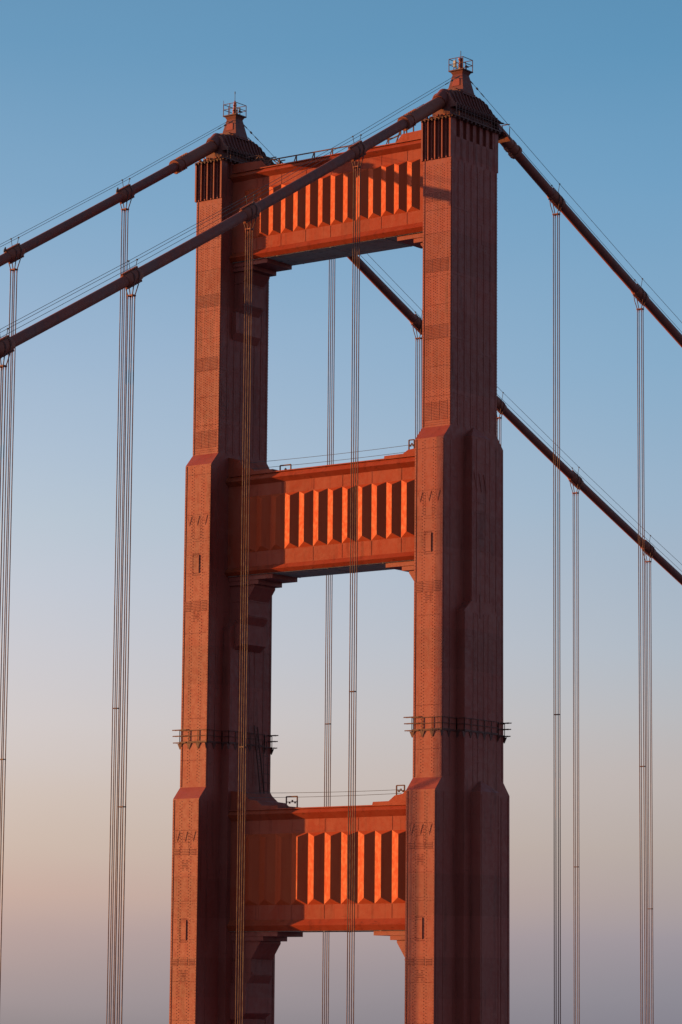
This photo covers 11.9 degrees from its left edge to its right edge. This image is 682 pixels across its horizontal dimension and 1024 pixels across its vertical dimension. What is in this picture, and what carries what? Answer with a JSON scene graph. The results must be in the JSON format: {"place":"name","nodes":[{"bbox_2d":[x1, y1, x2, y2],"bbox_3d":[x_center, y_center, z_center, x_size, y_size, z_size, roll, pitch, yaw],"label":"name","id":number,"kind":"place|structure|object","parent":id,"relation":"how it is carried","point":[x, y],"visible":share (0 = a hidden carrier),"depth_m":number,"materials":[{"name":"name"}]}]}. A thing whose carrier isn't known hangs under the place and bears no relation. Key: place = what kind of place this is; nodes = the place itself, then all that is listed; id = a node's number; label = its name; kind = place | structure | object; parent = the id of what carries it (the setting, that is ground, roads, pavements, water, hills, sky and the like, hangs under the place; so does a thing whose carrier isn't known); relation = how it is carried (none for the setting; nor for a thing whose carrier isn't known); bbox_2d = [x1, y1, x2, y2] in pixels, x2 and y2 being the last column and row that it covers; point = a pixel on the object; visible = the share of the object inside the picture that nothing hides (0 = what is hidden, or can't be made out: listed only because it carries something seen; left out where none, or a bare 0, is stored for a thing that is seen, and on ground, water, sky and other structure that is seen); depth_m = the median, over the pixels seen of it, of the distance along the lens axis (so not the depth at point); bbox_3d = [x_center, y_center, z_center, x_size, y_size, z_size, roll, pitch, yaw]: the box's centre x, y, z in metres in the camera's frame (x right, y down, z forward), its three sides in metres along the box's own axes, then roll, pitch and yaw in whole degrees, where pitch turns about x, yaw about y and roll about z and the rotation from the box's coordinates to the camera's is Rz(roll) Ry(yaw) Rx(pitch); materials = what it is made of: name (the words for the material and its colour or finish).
{"place":"outdoors","nodes":[
{"label":"outdoors","id":0,"kind":"place"},
{"bbox_2d":[169,56,509,1023],"bbox_3d":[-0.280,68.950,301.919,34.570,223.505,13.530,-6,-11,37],"label":"bridge tower","id":1,"kind":"structure","parent":0,"point":[421,864],"depth_m":307.97,"materials":[{"name":"metal"}]},
{"bbox_2d":[172,729,277,754],"bbox_3d":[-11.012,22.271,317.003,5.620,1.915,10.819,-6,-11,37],"label":"maintenance platform","id":2,"kind":"structure","parent":1,"relation":"attached to","point":[206,741],"depth_m":313.69,"materials":[{"name":"paint"}]},
{"bbox_2d":[223,92,242,113],"bbox_3d":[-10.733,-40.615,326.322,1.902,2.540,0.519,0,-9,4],"label":"beacon","id":3,"kind":"object","parent":1,"relation":"on","point":[234,110],"visible":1,"depth_m":326.13,"materials":[{"name":"paint"}]},
{"bbox_2d":[254,725,264,793],"bbox_3d":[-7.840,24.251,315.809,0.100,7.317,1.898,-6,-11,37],"label":"ladder","id":4,"kind":"object","parent":1,"relation":"attached to","point":[258,766],"visible":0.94,"depth_m":315.76,"materials":[{"name":"metal"}]},
{"bbox_2d":[247,154,284,165],"bbox_3d":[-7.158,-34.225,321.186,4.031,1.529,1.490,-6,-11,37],"label":"access gantry","id":5,"kind":"object","parent":1,"relation":"on","point":[267,158],"visible":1,"depth_m":321.00,"materials":[{"name":"metal"}]},
{"bbox_2d":[263,741,269,792],"bbox_3d":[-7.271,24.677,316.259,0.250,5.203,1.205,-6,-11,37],"label":"cage ladder","id":6,"kind":"object","parent":1,"relation":"attached to","point":[267,765],"visible":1,"depth_m":316.32,"materials":[{"name":"metal"}]},
{"bbox_2d":[279,464,291,469],"bbox_3d":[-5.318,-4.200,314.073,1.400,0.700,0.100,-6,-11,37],"label":"line stand","id":7,"kind":"object","parent":1,"relation":"on","point":[285,465],"visible":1,"depth_m":314.02,"materials":[{"name":"paint"}]},
{"bbox_2d":[252,452,403,468],"bbox_3d":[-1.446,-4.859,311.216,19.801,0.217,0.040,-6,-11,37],"label":"safety line","id":8,"kind":"object","parent":7,"relation":"attached to","point":[326,461],"visible":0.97,"depth_m":311.09,"materials":[{"name":"metal"}]},
{"bbox_2d":[286,796,297,807],"bbox_3d":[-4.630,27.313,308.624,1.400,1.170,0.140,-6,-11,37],"label":"line stand","id":9,"kind":"object","parent":1,"relation":"on","point":[292,801],"visible":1,"depth_m":308.50,"materials":[{"name":"paint"}]},
{"bbox_2d":[248,793,400,797],"bbox_3d":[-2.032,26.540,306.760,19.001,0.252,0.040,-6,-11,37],"label":"safety line","id":10,"kind":"object","parent":9,"relation":"attached to","point":[314,796],"visible":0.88,"depth_m":307.01,"materials":[{"name":"metal"}]},
{"bbox_2d":[263,137,392,163],"bbox_3d":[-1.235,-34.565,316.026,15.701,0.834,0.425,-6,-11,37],"label":"beam railing","id":11,"kind":"object","parent":1,"relation":"on","point":[314,152],"visible":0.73,"depth_m":317.06,"materials":[{"name":"metal"}]},
{"bbox_2d":[0,97,681,357],"bbox_3d":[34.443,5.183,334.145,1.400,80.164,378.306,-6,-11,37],"label":"cable","id":12,"kind":"object","parent":1,"relation":"attached to","point":[410,120],"visible":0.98,"depth_m":290.29,"materials":[{"name":"paint"}]},
{"bbox_2d":[0,345,11,615],"bbox_3d":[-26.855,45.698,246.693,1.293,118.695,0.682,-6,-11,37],"label":"suspender","id":13,"kind":"object","parent":12,"relation":"hanging from","point":[1,381],"visible":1,"depth_m":254.29,"materials":[{"name":"metal"}]},
{"bbox_2d":[114,275,139,1023],"bbox_3d":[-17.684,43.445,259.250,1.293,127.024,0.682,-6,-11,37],"label":"suspender","id":14,"kind":"object","parent":12,"relation":"hanging from","point":[122,806],"visible":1,"depth_m":263.98,"materials":[{"name":"metal"}]},
{"bbox_2d":[0,75,460,338],"bbox_3d":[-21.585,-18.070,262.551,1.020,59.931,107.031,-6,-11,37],"label":"hand rope","id":15,"kind":"object","parent":12,"relation":"attached to","point":[360,135],"visible":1,"depth_m":278.41,"materials":[{"name":"metal"}]},
{"bbox_2d":[235,210,257,1023],"bbox_3d":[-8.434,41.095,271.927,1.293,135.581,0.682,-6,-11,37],"label":"suspender","id":16,"kind":"object","parent":12,"relation":"hanging from","point":[246,230],"visible":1,"depth_m":276.66,"materials":[{"name":"metal"}]},
{"bbox_2d":[346,149,364,1023],"bbox_3d":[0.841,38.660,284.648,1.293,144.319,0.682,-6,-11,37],"label":"suspender","id":17,"kind":"object","parent":12,"relation":"hanging from","point":[356,167],"visible":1,"depth_m":289.32,"materials":[{"name":"metal"}]},
{"bbox_2d":[549,197,562,1023],"bbox_3d":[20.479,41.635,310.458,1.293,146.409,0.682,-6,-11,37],"label":"suspender","id":18,"kind":"object","parent":12,"relation":"hanging from","point":[555,214],"visible":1,"depth_m":315.83,"materials":[{"name":"metal"}]},
{"bbox_2d":[470,80,681,329],"bbox_3d":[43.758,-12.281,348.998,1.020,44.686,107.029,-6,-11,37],"label":"hand rope","id":19,"kind":"object","parent":12,"relation":"attached to","point":[585,213],"visible":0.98,"depth_m":325.45,"materials":[{"name":"metal"}]},
{"bbox_2d":[634,292,646,1023],"bbox_3d":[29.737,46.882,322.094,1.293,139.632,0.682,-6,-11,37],"label":"suspender","id":20,"kind":"object","parent":12,"relation":"hanging from","point":[639,309],"visible":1,"depth_m":326.88,"materials":[{"name":"metal"}]},
{"bbox_2d":[0,141,681,584],"bbox_3d":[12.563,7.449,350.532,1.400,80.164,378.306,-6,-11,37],"label":"cable","id":21,"kind":"object","parent":1,"relation":"attached to","point":[122,195],"visible":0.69,"depth_m":340.82,"materials":[{"name":"paint"}]},
{"bbox_2d":[0,251,21,989],"bbox_3d":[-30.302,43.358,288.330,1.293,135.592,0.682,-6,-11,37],"label":"suspender","id":22,"kind":"object","parent":21,"relation":"hanging from","point":[13,271],"visible":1,"depth_m":294.07,"materials":[{"name":"metal"}]},
{"bbox_2d":[0,120,233,246],"bbox_3d":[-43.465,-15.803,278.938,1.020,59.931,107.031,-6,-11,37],"label":"hand rope","id":23,"kind":"object","parent":21,"relation":"attached to","point":[113,184],"visible":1,"depth_m":310.91,"materials":[{"name":"metal"}]},
{"bbox_2d":[106,192,132,1023],"bbox_3d":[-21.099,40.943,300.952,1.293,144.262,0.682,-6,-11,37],"label":"suspender","id":24,"kind":"object","parent":21,"relation":"hanging from","point":[122,210],"visible":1,"depth_m":305.49,"materials":[{"name":"metal"}]},
{"bbox_2d":[322,259,334,1023],"bbox_3d":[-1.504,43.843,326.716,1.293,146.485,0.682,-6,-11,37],"label":"suspender","id":25,"kind":"object","parent":21,"relation":"hanging from","point":[329,619],"visible":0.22,"depth_m":331.24,"materials":[{"name":"metal"}]},
{"bbox_2d":[413,322,421,438],"bbox_3d":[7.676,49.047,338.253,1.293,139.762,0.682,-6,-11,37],"label":"suspender","id":26,"kind":"object","parent":21,"relation":"hanging from","point":[418,338],"visible":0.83,"depth_m":347.68,"materials":[{"name":"metal"}]},
{"bbox_2d":[244,125,681,568],"bbox_3d":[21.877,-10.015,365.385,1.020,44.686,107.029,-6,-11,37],"label":"hand rope","id":27,"kind":"object","parent":21,"relation":"attached to","point":[508,405],"visible":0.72,"depth_m":364.41,"materials":[{"name":"metal"}]},
{"bbox_2d":[497,402,504,441],"bbox_3d":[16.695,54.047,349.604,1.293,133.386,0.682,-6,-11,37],"label":"suspender","id":28,"kind":"object","parent":21,"relation":"hanging from","point":[499,417],"visible":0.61,"depth_m":359.01,"materials":[{"name":"metal"}]},
{"bbox_2d":[570,478,581,1023],"bbox_3d":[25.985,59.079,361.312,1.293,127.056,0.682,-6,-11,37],"label":"suspender","id":29,"kind":"object","parent":21,"relation":"hanging from","point":[574,493],"visible":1,"depth_m":365.99,"materials":[{"name":"metal"}]},
{"bbox_2d":[643,547,653,1023],"bbox_3d":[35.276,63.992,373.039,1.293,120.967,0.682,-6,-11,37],"label":"suspender","id":30,"kind":"object","parent":21,"relation":"hanging from","point":[649,561],"visible":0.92,"depth_m":377.76,"materials":[{"name":"metal"}]},
{"bbox_2d":[396,785,404,794],"bbox_3d":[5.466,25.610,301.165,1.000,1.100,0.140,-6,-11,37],"label":"line stand","id":31,"kind":"object","parent":1,"relation":"on","point":[400,789],"visible":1,"depth_m":301.18,"materials":[{"name":"paint"}]},
{"bbox_2d":[298,789,399,792],"bbox_3d":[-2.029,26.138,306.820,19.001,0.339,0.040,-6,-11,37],"label":"safety line","id":32,"kind":"object","parent":31,"relation":"attached to","point":[345,791],"visible":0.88,"depth_m":306.58,"materials":[{"name":"metal"}]},
{"bbox_2d":[388,127,413,141],"bbox_3d":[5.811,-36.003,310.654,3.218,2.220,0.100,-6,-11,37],"label":"access gantry","id":33,"kind":"object","parent":1,"relation":"on","point":[398,135],"visible":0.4,"depth_m":310.82,"materials":[{"name":"metal"}]},
{"bbox_2d":[408,439,414,449],"bbox_3d":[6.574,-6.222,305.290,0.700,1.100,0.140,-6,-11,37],"label":"line stand","id":34,"kind":"object","parent":1,"relation":"on","point":[412,444],"visible":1,"depth_m":305.29,"materials":[{"name":"paint"}]},
{"bbox_2d":[250,445,407,462],"bbox_3d":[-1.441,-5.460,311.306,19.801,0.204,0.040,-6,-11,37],"label":"safety line","id":35,"kind":"object","parent":34,"relation":"attached to","point":[325,455],"visible":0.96,"depth_m":311.31,"materials":[{"name":"metal"}]},
{"bbox_2d":[403,716,511,742],"bbox_3d":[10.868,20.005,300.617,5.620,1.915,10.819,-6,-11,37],"label":"maintenance platform","id":36,"kind":"structure","parent":1,"relation":"attached to","point":[449,730],"depth_m":297.45,"materials":[{"name":"paint"}]},
{"bbox_2d":[453,51,468,68],"bbox_3d":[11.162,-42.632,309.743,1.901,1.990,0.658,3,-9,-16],"label":"beacon","id":37,"kind":"object","parent":1,"relation":"on","point":[460,64],"visible":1,"depth_m":309.68,"materials":[{"name":"paint"}]},
{"bbox_2d":[0,0,681,1023],"label":"sky","id":38,"kind":"structure","parent":0,"point":[94,93],"materials":[{"name":"blue"}]}
]}

